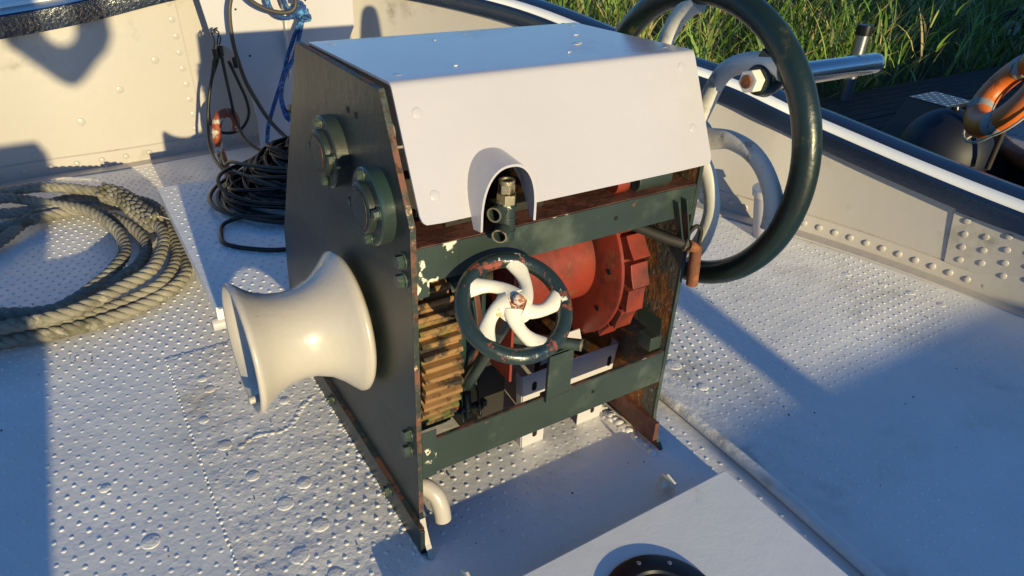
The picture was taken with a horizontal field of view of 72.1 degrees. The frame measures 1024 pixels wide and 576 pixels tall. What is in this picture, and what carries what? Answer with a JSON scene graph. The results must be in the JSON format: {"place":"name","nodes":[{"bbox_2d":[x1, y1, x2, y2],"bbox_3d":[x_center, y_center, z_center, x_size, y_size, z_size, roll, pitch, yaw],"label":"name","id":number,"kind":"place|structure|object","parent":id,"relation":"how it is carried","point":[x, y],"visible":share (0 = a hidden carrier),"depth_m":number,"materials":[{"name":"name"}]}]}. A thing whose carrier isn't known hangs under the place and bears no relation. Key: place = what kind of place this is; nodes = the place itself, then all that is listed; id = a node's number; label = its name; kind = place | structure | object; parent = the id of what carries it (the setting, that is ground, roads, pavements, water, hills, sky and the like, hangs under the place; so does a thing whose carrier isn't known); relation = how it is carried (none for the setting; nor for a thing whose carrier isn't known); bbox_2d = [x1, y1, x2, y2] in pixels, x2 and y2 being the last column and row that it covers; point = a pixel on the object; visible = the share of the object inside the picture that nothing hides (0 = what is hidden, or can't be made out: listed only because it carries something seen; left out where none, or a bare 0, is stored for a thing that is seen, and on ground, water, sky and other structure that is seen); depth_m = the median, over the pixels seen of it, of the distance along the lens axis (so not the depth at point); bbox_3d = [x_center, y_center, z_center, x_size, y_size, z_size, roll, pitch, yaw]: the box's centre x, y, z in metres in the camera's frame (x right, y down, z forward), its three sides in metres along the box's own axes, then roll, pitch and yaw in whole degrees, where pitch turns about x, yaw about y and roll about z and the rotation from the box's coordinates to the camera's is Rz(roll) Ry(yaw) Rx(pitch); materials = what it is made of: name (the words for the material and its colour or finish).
{"place":"outdoors","nodes":[
{"label":"outdoors","id":0,"kind":"place"},
{"bbox_2d":[0,146,1023,575],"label":"deck","id":1,"kind":"structure","parent":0,"point":[926,478],"depth_m":2.29,"materials":[{"name":"paint"}]},
{"bbox_2d":[0,182,192,349],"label":"mooring rope","id":2,"kind":"object","parent":1,"relation":"on","point":[84,309],"visible":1,"depth_m":2.95,"materials":[{"name":"beige fabric"}]},
{"bbox_2d":[157,178,289,330],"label":"raised platform","id":3,"kind":"structure","parent":1,"relation":"on","point":[196,218],"depth_m":2.81,"materials":[{"name":"paint"}]},
{"bbox_2d":[208,136,289,251],"bbox_3d":[-1.010,-0.483,3.152,0.949,0.210,1.041,1,31,-3],"label":"hose coil","id":4,"kind":"object","parent":3,"relation":"on","point":[261,168],"visible":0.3,"depth_m":3.10,"materials":[{"name":"black rubber"}]},
{"bbox_2d":[286,104,290,116],"bbox_3d":[-0.984,-0.720,3.412,0.181,0.329,0.181,-16,35,-29],"label":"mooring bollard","id":5,"kind":"object","parent":3,"relation":"on","point":[288,108],"visible":0.09,"depth_m":3.29,"materials":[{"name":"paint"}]},
{"bbox_2d":[212,108,239,177],"bbox_3d":[-1.517,-0.749,3.783,0.153,0.431,0.084,-16,35,-29],"label":"hook","id":6,"kind":"object","parent":1,"relation":"on","point":[220,116],"visible":0.79,"depth_m":3.71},
{"bbox_2d":[199,0,353,149],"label":"stem plate","id":7,"kind":"object","parent":1,"relation":"on","point":[262,39],"visible":0.46,"depth_m":3.95,"materials":[{"name":"white paint"}]},
{"bbox_2d":[227,0,297,136],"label":"grey hose","id":8,"kind":"object","parent":7,"relation":"hanging from","point":[240,68],"visible":0.94,"depth_m":3.74,"materials":[{"name":"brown rubber"}]},
{"bbox_2d":[265,0,311,143],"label":"blue rope","id":9,"kind":"object","parent":7,"relation":"hanging from","point":[301,14],"visible":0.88,"depth_m":3.82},
{"bbox_2d":[164,342,782,575],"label":"deck plating","id":10,"kind":"object","parent":1,"relation":"on","point":[310,487],"visible":0.8,"depth_m":2.07,"materials":[{"name":"paint"}]},
{"bbox_2d":[0,0,1023,317],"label":"bulwark","id":11,"kind":"object","parent":1,"relation":"attached to","point":[94,86],"visible":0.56,"depth_m":3.65,"materials":[{"name":"beige paint"}]},
{"bbox_2d":[206,30,241,176],"bbox_3d":[-1.444,-0.898,3.420,0.130,0.560,0.661,-11,33,-22],"label":"shock cord","id":12,"kind":"object","parent":11,"relation":"hanging from","point":[214,50],"visible":0.94,"depth_m":3.63,"materials":[{"name":"black rubber"}]},
{"bbox_2d":[207,30,249,134],"bbox_3d":[-1.516,-1.077,3.707,0.224,0.550,0.032,-16,35,-29],"label":"shock cord","id":13,"kind":"object","parent":11,"relation":"hanging from","point":[234,59],"visible":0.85,"depth_m":3.74,"materials":[{"name":"black rubber"}]},
{"bbox_2d":[212,27,260,150],"bbox_3d":[-1.355,-0.982,3.486,0.056,0.499,0.585,-18,36,-31],"label":"shock cord","id":14,"kind":"object","parent":11,"relation":"hanging from","point":[221,54],"visible":0.98,"depth_m":3.64,"materials":[{"name":"black rubber"}]},
{"bbox_2d":[99,272,945,564],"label":"deck welds","id":15,"kind":"object","parent":1,"relation":"on","point":[150,541],"visible":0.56,"depth_m":2.25,"materials":[{"name":"paint"}]},
{"bbox_2d":[221,0,884,559],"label":"anchor windlass","id":16,"kind":"object","parent":1,"relation":"on","point":[535,190],"visible":0.99,"depth_m":1.70,"materials":[{"name":"paint"}]},
{"bbox_2d":[516,328,617,446],"bbox_3d":[0.158,0.290,2.237,0.371,0.360,0.089,-16,35,-29],"label":"slotted bracket","id":17,"kind":"object","parent":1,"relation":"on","point":[532,385],"visible":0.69,"depth_m":2.20,"materials":[{"name":"white metal"}]},
{"bbox_2d":[460,471,847,575],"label":"deck hatch","id":18,"kind":"object","parent":1,"relation":"on","point":[723,523],"visible":1,"depth_m":1.85,"materials":[{"name":"white paint"}]},
{"bbox_2d":[752,182,781,238],"bbox_3d":[1.235,-0.356,3.396,0.204,0.311,0.140,-7,32,-17],"label":"pipe stub","id":19,"kind":"object","parent":1,"relation":"on","point":[757,232],"visible":0.41,"depth_m":3.35,"materials":[{"name":"white paint"}]},
{"bbox_2d":[659,386,886,575],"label":"deck pipe","id":20,"kind":"object","parent":1,"relation":"on","point":[842,546],"visible":0.62,"depth_m":2.07,"materials":[{"name":"metal"}]},
{"bbox_2d":[545,0,1023,97],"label":"river bank","id":21,"kind":"structure","parent":0,"point":[658,27],"depth_m":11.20,"materials":[{"name":"green plant"}]},
{"bbox_2d":[991,8,1023,66],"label":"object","id":22,"kind":"object","parent":21,"relation":"on","point":[1013,12],"visible":0.39,"depth_m":11.38,"materials":[{"name":"plant"}]},
{"label":"canal water","id":23,"kind":"structure","parent":0,"visible":0},
{"bbox_2d":[819,66,1020,172],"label":"wooden jetty","id":24,"kind":"object","parent":23,"relation":"in","point":[877,108],"visible":0.03,"depth_m":8.77,"materials":[{"name":"brown wood"}]},
{"bbox_2d":[838,24,873,101],"bbox_3d":[4.029,-2.642,8.269,0.205,0.867,0.185,-16,35,-29],"label":"mooring post","id":25,"kind":"object","parent":24,"relation":"on","point":[863,33],"visible":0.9,"depth_m":8.14,"materials":[{"name":"metal"}]},
{"bbox_2d":[882,91,969,137],"bbox_3d":[3.674,-1.381,6.289,0.794,0.656,0.596,-16,35,-29],"label":"boarding step","id":26,"kind":"object","parent":24,"relation":"on","point":[912,108],"visible":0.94,"depth_m":6.10,"materials":[{"name":"grey metal"}]},
{"bbox_2d":[991,120,1023,186],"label":"neighbour boat","id":27,"kind":"object","parent":23,"relation":"on","point":[1008,164],"visible":0.34,"depth_m":5.38,"materials":[{"name":"metal"}]},
{"bbox_2d":[899,106,993,172],"bbox_3d":[3.337,-1.050,5.439,0.661,0.712,0.659,-16,35,-29],"label":"ball fender","id":28,"kind":"object","parent":27,"relation":"hanging from","point":[938,131],"visible":0.4,"depth_m":5.18,"materials":[{"name":"black rubber"}]},
{"bbox_2d":[962,54,1023,169],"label":"lifebuoy","id":29,"kind":"object","parent":27,"relation":"hanging from","point":[984,118],"visible":1,"depth_m":4.79,"materials":[{"name":"plastic"}]}
]}

